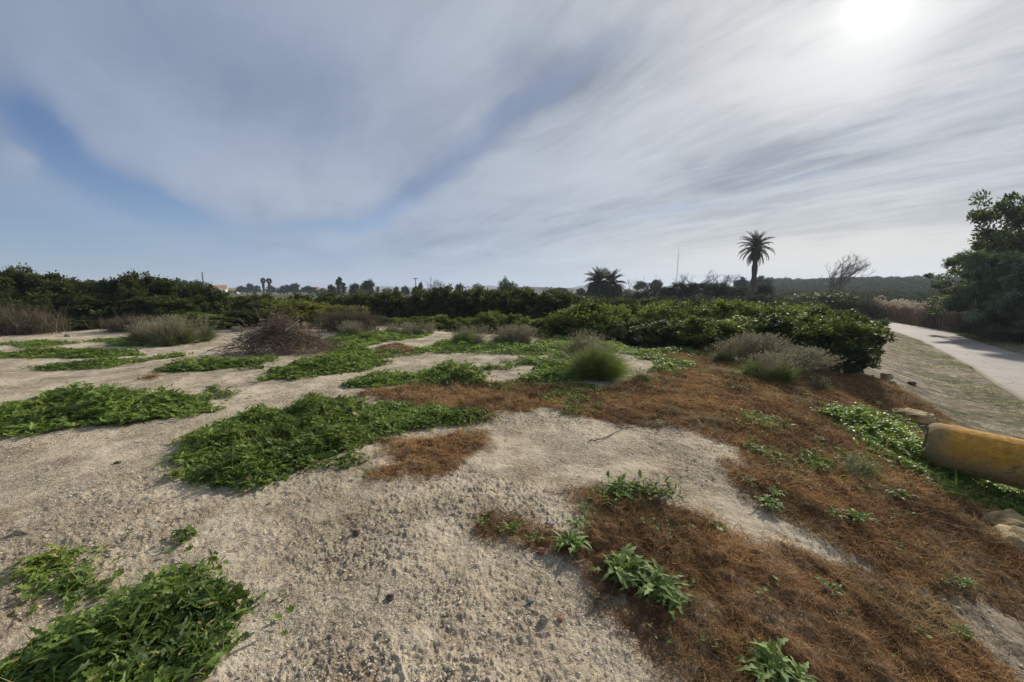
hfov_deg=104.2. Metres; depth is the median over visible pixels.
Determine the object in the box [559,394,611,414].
creeping weeds
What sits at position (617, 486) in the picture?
weed patch
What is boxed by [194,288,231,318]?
orange tree
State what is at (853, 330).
orange tree
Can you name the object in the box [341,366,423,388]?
weed patch
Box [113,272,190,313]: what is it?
orange tree
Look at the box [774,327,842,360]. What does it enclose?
orange tree
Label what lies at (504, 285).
distant tree
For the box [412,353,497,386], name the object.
weed patch
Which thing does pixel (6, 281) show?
orange tree
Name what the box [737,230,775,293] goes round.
palm tree
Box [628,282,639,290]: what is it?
bare tree
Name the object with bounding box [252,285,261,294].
distant tree
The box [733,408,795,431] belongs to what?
creeping weeds
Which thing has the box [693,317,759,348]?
orange tree
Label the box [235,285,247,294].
distant tree
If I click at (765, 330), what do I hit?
orange tree
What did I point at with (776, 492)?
rosette plant
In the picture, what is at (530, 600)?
stone
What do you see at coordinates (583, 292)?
distant tree
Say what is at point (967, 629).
rosette plant
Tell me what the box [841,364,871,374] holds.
grass tuft
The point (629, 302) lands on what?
orange tree
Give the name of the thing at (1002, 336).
dry shrub
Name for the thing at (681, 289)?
scrub tree
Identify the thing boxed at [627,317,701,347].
orange tree
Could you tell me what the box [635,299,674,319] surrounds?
orange tree
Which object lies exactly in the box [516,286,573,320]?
orange tree
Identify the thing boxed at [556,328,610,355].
grass tuft
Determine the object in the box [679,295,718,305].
scrub tree
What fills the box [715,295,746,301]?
scrub tree
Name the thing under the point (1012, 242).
broadleaf tree
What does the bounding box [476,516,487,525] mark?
rosette plant
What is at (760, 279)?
distant tree
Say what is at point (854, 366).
orange tree
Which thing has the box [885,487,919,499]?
rosette plant
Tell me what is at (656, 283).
distant tree
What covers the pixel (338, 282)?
distant tree
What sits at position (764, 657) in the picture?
rosette plant
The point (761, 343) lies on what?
grass tuft
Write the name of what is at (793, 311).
orange tree
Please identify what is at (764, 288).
scrub tree
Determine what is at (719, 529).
weed patch
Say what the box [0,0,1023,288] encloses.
sky
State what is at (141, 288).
orange tree
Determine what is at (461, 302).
orange tree
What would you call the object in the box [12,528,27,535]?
stone
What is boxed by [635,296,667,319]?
orange tree
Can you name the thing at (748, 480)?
rosette plant
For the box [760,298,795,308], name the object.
orange tree
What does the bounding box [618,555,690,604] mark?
rosette plant
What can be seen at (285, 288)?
distant tree
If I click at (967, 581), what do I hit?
rosette plant
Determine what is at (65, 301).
orange tree
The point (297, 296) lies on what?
orange tree
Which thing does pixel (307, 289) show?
distant tree
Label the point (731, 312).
orange tree
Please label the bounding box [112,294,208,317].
orange tree
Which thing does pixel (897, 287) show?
wood
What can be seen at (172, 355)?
weed patch
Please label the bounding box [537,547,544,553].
stone
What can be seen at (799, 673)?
rosette plant
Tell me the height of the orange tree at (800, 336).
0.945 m
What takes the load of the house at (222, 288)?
on the ground at (266, 539)
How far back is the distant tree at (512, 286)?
60.86 m
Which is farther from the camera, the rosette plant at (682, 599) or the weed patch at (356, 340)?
the weed patch at (356, 340)
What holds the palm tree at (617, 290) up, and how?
on the ground at (266, 539)
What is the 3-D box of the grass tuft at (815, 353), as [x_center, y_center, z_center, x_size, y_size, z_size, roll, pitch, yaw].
[5.617,0.419,7.724,1.779,0.745,1.562,-7,10,-44]
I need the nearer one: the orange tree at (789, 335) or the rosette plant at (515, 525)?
the rosette plant at (515, 525)
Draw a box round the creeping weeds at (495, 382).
[476,379,549,389]
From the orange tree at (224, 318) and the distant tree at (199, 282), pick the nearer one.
the orange tree at (224, 318)
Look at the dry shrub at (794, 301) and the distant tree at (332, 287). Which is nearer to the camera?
the dry shrub at (794, 301)
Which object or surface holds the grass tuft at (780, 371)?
on the ground at (266, 539)
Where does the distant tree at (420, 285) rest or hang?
on the ground at (266, 539)
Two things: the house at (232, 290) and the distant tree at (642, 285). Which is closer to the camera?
the distant tree at (642, 285)
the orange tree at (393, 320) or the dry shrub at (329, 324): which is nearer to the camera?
the dry shrub at (329, 324)
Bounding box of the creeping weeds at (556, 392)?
[532,381,602,403]
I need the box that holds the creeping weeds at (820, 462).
[792,444,895,486]
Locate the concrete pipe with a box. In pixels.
[922,423,1023,488]
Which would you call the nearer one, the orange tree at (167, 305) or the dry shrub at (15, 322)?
the dry shrub at (15, 322)
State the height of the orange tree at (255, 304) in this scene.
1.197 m
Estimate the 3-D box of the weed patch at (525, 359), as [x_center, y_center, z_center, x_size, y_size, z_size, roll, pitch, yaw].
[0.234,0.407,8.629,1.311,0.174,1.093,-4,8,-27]
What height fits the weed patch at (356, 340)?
0.266 m
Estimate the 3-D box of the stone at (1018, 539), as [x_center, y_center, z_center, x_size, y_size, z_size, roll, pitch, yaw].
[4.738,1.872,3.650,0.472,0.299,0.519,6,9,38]
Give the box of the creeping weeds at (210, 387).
[191,380,251,399]
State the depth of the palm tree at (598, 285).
53.63 m
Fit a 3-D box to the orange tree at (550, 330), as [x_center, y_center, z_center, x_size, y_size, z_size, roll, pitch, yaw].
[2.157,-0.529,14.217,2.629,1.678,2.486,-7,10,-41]
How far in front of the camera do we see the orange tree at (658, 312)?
14.66 m
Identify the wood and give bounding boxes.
[702,275,988,302]
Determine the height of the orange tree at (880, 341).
1.541 m
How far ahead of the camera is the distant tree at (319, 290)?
118.15 m
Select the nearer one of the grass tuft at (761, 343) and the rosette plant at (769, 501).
the rosette plant at (769, 501)
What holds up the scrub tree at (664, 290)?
on the ground at (266, 539)
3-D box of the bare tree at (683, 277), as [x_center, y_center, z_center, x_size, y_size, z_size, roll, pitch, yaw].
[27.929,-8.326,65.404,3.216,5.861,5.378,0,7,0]
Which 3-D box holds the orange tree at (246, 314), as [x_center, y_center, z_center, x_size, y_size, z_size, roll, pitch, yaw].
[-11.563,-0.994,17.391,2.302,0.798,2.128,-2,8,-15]
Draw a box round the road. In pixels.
[870,321,1023,402]
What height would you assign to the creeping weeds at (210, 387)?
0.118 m
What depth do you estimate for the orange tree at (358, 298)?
22.57 m
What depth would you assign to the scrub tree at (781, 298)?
43.67 m
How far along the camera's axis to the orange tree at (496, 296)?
20.08 m
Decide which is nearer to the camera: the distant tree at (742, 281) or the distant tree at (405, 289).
the distant tree at (742, 281)
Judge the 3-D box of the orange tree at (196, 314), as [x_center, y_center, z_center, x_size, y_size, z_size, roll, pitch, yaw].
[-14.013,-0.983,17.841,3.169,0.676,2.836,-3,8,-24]
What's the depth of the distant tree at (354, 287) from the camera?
118.36 m
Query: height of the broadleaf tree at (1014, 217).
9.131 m
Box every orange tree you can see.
[0,262,70,299]
[0,269,50,303]
[0,289,67,319]
[6,291,104,318]
[12,270,78,310]
[44,279,105,318]
[52,317,95,327]
[58,291,148,319]
[61,280,117,318]
[64,316,124,327]
[85,273,138,317]
[107,269,159,314]
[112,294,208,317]
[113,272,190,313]
[145,277,203,318]
[157,311,218,325]
[176,282,219,324]
[191,313,268,328]
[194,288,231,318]
[219,309,272,325]
[224,294,254,313]
[235,292,286,323]
[244,302,301,319]
[252,298,336,324]
[284,291,316,323]
[298,304,368,322]
[301,290,342,322]
[328,292,361,310]
[343,291,397,322]
[365,289,423,325]
[377,316,403,326]
[393,287,442,328]
[396,316,428,328]
[413,283,472,331]
[414,314,457,330]
[436,286,496,332]
[441,316,481,332]
[465,308,506,334]
[468,287,527,332]
[486,313,535,330]
[490,286,547,322]
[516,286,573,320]
[529,318,562,337]
[534,303,603,340]
[538,289,594,329]
[551,299,624,339]
[568,294,617,316]
[592,302,640,345]
[598,295,642,318]
[602,317,660,348]
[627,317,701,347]
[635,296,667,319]
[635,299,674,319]
[636,299,688,348]
[656,315,743,351]
[661,297,716,310]
[665,299,730,352]
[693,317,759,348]
[697,299,758,322]
[710,298,759,312]
[716,315,802,352]
[730,301,784,322]
[751,312,810,345]
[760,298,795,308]
[762,305,848,323]
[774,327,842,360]
[776,300,816,317]
[777,301,835,311]
[780,303,884,344]
[789,329,871,366]
[790,311,891,368]
[823,338,882,373]
[830,307,897,356]
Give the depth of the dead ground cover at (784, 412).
3.16 m
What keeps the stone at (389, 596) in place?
on the ground at (266, 539)
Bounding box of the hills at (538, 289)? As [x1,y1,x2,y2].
[491,287,586,291]
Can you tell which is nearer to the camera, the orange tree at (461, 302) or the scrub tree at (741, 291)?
the orange tree at (461, 302)
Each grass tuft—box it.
[110,314,231,345]
[124,320,158,335]
[331,320,368,335]
[354,326,378,338]
[381,320,438,334]
[439,322,487,344]
[454,323,545,346]
[537,335,647,387]
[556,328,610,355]
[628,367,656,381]
[708,340,747,363]
[715,330,795,363]
[725,349,820,382]
[757,342,852,377]
[808,374,839,389]
[831,450,889,480]
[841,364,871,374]
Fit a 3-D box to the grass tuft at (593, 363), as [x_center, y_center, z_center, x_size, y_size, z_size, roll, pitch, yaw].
[1.536,0.293,7.264,2.221,0.914,2.184,-7,10,-45]
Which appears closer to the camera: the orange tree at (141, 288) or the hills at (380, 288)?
the orange tree at (141, 288)
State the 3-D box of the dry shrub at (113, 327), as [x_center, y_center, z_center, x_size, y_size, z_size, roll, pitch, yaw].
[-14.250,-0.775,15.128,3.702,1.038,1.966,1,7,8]
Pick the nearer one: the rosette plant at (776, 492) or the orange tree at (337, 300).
the rosette plant at (776, 492)
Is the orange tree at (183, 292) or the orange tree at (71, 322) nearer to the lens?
the orange tree at (71, 322)
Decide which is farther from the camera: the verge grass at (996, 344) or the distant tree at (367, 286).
the distant tree at (367, 286)
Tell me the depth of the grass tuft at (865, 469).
4.07 m
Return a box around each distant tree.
[186,279,208,286]
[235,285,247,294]
[244,282,254,293]
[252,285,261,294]
[265,285,275,294]
[277,284,291,294]
[287,282,302,293]
[300,286,315,294]
[315,288,331,295]
[327,284,336,293]
[335,277,343,297]
[342,283,346,295]
[348,282,359,293]
[359,279,378,294]
[401,285,410,295]
[417,281,423,293]
[454,282,464,293]
[472,283,484,292]
[497,276,511,295]
[506,281,517,291]
[550,287,567,295]
[576,288,585,296]
[622,288,640,298]
[634,280,650,290]
[648,279,662,291]
[733,276,750,288]
[748,275,777,291]
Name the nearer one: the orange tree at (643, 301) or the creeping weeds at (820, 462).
the creeping weeds at (820, 462)
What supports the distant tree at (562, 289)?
on the ground at (266, 539)
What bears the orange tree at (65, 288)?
on the ground at (266, 539)
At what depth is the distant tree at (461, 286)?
93.52 m
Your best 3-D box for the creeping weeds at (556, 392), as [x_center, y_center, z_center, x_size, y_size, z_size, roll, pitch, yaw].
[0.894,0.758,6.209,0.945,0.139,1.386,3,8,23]
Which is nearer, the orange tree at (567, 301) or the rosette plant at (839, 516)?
the rosette plant at (839, 516)
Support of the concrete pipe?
on the ground at (266, 539)
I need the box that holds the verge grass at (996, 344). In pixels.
[869,320,1023,625]
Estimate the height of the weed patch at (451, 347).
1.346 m
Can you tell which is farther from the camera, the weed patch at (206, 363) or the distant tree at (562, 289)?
the distant tree at (562, 289)
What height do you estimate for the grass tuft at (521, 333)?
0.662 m
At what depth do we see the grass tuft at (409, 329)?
14.51 m
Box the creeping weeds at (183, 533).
[158,525,199,554]
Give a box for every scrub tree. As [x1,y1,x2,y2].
[625,291,650,300]
[640,285,681,299]
[668,281,694,300]
[677,280,716,299]
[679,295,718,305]
[702,280,738,299]
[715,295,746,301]
[718,285,752,301]
[741,293,786,305]
[752,282,775,304]
[771,295,790,301]
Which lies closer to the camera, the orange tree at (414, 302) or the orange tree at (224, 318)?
the orange tree at (224, 318)
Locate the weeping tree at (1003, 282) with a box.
[938,246,1023,341]
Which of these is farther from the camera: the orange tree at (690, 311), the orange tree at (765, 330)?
the orange tree at (690, 311)
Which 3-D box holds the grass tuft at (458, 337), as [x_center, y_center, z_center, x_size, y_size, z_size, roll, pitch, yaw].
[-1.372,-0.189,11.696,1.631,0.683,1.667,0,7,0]
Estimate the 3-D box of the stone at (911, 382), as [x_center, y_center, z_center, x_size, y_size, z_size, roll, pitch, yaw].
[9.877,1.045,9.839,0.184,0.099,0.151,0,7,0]
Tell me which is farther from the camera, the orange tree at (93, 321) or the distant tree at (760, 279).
the distant tree at (760, 279)
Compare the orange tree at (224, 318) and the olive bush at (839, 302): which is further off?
the olive bush at (839, 302)
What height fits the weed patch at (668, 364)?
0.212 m
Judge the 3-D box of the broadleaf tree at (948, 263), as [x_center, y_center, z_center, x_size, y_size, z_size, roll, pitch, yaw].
[27.219,-2.562,22.488,5.283,4.688,5.226,-3,8,-21]
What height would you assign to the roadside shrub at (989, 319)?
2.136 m
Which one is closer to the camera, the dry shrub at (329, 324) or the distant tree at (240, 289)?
the dry shrub at (329, 324)
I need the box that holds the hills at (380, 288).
[299,286,454,289]
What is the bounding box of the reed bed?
[871,295,962,329]
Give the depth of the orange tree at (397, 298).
22.13 m
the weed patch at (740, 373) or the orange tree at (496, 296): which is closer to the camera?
the weed patch at (740, 373)
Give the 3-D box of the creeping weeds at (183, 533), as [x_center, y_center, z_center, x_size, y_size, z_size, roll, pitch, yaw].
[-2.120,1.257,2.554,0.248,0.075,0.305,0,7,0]
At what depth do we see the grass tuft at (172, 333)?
11.67 m
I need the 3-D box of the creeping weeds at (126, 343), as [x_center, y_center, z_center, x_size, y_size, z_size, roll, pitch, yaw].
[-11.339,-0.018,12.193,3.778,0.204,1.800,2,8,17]
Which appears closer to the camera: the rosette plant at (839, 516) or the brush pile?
the rosette plant at (839, 516)
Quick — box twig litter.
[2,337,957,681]
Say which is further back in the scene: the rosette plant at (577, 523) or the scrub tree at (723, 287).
the scrub tree at (723, 287)
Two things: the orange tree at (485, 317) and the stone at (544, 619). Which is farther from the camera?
the orange tree at (485, 317)
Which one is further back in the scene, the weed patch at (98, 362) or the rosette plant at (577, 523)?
the weed patch at (98, 362)
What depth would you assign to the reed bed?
30.71 m
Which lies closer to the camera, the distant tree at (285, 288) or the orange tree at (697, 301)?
the orange tree at (697, 301)
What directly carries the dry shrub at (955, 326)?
on the ground at (266, 539)
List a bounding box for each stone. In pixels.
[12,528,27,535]
[231,326,242,331]
[353,529,359,535]
[386,593,393,600]
[527,598,534,603]
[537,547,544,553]
[540,614,548,623]
[880,373,893,380]
[892,408,935,425]
[907,381,915,384]
[981,509,1023,526]
[993,524,1023,552]
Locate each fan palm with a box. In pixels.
[259,278,265,293]
[266,278,271,294]
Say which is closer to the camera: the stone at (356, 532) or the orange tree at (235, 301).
the stone at (356, 532)
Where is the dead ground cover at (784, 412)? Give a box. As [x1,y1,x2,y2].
[132,336,1023,681]
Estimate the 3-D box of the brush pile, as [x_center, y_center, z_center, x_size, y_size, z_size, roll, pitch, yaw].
[-6.000,-0.328,10.135,3.364,1.275,3.080,0,7,0]
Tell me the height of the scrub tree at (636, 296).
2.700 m
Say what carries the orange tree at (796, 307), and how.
on the ground at (266, 539)
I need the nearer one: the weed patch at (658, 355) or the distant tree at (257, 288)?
the weed patch at (658, 355)
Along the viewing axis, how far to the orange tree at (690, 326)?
10.88 m
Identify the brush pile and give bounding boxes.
[201,304,348,356]
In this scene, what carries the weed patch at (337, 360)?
on the ground at (266, 539)
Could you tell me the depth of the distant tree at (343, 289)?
113.91 m
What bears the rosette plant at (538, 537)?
on the ground at (266, 539)
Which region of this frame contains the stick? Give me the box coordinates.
[589,424,646,440]
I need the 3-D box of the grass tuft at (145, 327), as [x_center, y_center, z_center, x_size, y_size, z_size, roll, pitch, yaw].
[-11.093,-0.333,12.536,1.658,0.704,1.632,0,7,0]
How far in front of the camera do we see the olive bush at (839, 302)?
35.18 m
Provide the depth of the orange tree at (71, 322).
16.19 m
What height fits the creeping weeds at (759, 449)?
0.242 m
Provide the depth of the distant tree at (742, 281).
117.86 m
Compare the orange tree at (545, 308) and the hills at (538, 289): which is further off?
the hills at (538, 289)
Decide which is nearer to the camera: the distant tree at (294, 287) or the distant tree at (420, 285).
the distant tree at (420, 285)
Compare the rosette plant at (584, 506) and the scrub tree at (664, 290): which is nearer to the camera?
the rosette plant at (584, 506)
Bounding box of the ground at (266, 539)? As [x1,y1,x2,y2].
[0,289,1023,681]
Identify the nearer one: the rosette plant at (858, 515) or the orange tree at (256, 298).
the rosette plant at (858, 515)
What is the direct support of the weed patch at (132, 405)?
on the ground at (266, 539)
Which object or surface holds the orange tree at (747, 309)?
on the ground at (266, 539)
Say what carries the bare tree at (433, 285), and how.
on the ground at (266, 539)
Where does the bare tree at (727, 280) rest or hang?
on the ground at (266, 539)
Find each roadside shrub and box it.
[956,307,996,322]
[960,301,1017,326]
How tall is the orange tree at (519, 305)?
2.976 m
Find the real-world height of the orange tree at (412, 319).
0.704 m
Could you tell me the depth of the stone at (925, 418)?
6.53 m
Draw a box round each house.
[213,285,227,292]
[228,288,239,293]
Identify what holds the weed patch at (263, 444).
on the ground at (266, 539)
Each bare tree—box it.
[423,277,443,290]
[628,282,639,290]
[672,275,694,284]
[704,268,740,284]
[820,251,876,294]
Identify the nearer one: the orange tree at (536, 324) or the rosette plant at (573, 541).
the rosette plant at (573, 541)
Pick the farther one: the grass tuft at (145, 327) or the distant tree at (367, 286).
the distant tree at (367, 286)
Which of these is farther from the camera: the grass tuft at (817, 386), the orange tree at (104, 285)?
the orange tree at (104, 285)
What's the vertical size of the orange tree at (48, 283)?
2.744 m
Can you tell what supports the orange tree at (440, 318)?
on the ground at (266, 539)
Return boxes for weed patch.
[0,346,146,359]
[0,377,228,437]
[0,523,294,681]
[17,355,156,370]
[142,351,193,358]
[153,353,279,371]
[157,389,499,497]
[254,344,392,382]
[314,329,430,349]
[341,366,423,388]
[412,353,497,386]
[421,335,640,355]
[499,353,546,368]
[514,350,589,383]
[577,469,690,520]
[619,345,715,359]
[632,494,743,536]
[647,358,709,372]
[720,366,768,379]
[810,395,1023,515]
[871,410,926,434]
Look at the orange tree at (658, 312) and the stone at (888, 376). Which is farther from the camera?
the orange tree at (658, 312)
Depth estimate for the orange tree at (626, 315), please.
14.08 m
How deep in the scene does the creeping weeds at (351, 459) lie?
3.66 m
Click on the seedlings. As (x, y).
(763, 584)
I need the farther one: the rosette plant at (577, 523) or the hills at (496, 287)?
the hills at (496, 287)
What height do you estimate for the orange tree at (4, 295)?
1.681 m
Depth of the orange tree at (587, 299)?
18.30 m
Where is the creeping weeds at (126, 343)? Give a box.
[81,335,179,347]
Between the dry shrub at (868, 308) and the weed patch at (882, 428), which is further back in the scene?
the dry shrub at (868, 308)
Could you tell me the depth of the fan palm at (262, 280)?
187.77 m
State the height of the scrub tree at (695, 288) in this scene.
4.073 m
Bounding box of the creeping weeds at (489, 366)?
[478,362,516,369]
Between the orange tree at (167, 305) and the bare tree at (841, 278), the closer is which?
the orange tree at (167, 305)
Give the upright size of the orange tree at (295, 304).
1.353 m
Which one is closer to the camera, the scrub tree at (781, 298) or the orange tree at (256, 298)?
the orange tree at (256, 298)
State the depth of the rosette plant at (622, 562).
2.28 m
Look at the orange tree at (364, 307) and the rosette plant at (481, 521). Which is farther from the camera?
the orange tree at (364, 307)
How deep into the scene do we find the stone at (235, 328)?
15.18 m
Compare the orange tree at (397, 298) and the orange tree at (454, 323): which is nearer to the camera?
the orange tree at (454, 323)
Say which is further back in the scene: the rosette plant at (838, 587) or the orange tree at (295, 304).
the orange tree at (295, 304)
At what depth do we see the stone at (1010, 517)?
3.85 m
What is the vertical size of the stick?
0.034 m
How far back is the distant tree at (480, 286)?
88.82 m
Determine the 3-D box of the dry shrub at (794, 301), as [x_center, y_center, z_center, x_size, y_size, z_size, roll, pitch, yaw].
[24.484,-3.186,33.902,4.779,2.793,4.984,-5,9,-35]
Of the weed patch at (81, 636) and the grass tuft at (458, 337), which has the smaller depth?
the weed patch at (81, 636)
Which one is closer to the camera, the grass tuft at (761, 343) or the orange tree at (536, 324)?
the grass tuft at (761, 343)
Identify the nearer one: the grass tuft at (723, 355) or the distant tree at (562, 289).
the grass tuft at (723, 355)
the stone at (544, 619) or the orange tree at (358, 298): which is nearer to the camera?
the stone at (544, 619)
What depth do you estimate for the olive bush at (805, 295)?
37.65 m
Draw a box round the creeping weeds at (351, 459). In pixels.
[320,449,375,478]
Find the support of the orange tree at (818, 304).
on the ground at (266, 539)
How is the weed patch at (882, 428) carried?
on the ground at (266, 539)
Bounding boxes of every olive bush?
[782,291,843,304]
[804,289,862,311]
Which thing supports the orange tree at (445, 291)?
on the ground at (266, 539)
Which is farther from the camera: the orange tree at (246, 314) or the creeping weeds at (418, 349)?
the orange tree at (246, 314)
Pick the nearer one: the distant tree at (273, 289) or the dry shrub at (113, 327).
the dry shrub at (113, 327)
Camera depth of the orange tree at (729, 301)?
18.89 m
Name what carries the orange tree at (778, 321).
on the ground at (266, 539)
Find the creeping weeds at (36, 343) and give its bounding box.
[0,338,80,348]
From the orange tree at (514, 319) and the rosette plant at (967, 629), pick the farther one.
the orange tree at (514, 319)
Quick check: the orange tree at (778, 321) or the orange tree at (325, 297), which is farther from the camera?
the orange tree at (325, 297)
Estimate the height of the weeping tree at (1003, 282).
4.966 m
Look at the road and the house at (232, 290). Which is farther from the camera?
the house at (232, 290)
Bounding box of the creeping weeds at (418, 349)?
[342,345,429,357]
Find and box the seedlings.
[396,354,998,676]
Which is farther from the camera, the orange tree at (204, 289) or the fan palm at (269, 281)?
the fan palm at (269, 281)
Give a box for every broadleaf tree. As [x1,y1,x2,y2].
[922,257,1010,321]
[947,188,1023,277]
[975,225,1023,251]
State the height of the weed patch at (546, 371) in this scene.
0.354 m
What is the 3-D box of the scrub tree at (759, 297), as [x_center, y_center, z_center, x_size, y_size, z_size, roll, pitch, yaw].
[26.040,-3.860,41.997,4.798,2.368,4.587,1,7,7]
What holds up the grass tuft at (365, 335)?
on the ground at (266, 539)
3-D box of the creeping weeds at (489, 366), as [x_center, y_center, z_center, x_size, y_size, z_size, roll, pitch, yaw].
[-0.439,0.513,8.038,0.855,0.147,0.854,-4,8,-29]
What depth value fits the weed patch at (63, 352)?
9.61 m
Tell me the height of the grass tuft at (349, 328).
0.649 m
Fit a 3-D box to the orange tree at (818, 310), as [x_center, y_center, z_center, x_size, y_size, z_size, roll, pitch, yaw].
[8.134,-0.266,10.434,2.726,1.508,2.334,-1,7,-9]
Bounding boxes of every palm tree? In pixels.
[583,266,615,298]
[601,268,626,298]
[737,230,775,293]
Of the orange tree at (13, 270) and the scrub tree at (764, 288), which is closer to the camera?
the orange tree at (13, 270)
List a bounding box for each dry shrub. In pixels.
[0,297,92,335]
[83,309,176,332]
[293,300,395,332]
[777,287,832,306]
[835,291,889,318]
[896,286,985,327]
[939,307,998,333]
[964,324,1022,341]
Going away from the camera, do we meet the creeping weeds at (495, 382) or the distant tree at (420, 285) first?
the creeping weeds at (495, 382)
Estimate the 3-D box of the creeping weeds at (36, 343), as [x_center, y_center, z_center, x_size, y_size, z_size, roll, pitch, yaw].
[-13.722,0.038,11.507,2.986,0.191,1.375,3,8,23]
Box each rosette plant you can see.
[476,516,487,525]
[497,514,526,532]
[523,532,544,544]
[548,528,592,557]
[563,513,591,529]
[575,503,594,513]
[584,542,650,590]
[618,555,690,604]
[655,586,697,622]
[734,636,797,681]
[740,476,757,486]
[754,494,785,511]
[768,486,787,497]
[773,655,820,681]
[815,574,845,596]
[824,505,847,520]
[838,508,878,524]
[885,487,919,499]
[945,622,977,641]
[949,573,979,592]
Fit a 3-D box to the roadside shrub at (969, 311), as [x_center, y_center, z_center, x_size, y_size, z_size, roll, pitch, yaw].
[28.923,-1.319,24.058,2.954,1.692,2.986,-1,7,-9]
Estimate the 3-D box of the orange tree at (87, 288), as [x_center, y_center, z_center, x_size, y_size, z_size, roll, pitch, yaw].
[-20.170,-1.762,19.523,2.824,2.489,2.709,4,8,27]
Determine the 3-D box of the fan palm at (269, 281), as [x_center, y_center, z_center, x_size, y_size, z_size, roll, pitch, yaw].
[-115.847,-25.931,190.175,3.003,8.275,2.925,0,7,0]
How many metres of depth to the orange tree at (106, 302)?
17.20 m
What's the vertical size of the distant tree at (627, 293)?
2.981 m
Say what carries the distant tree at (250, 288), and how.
on the ground at (266, 539)
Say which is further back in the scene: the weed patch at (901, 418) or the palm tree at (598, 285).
the palm tree at (598, 285)
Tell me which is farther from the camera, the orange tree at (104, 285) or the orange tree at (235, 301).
the orange tree at (235, 301)
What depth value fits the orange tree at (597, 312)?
13.03 m
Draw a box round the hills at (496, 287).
[464,285,624,289]
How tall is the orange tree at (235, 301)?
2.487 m
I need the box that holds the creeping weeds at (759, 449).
[734,435,815,475]
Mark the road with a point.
(1003, 369)
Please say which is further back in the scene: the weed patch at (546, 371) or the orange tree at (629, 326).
the orange tree at (629, 326)

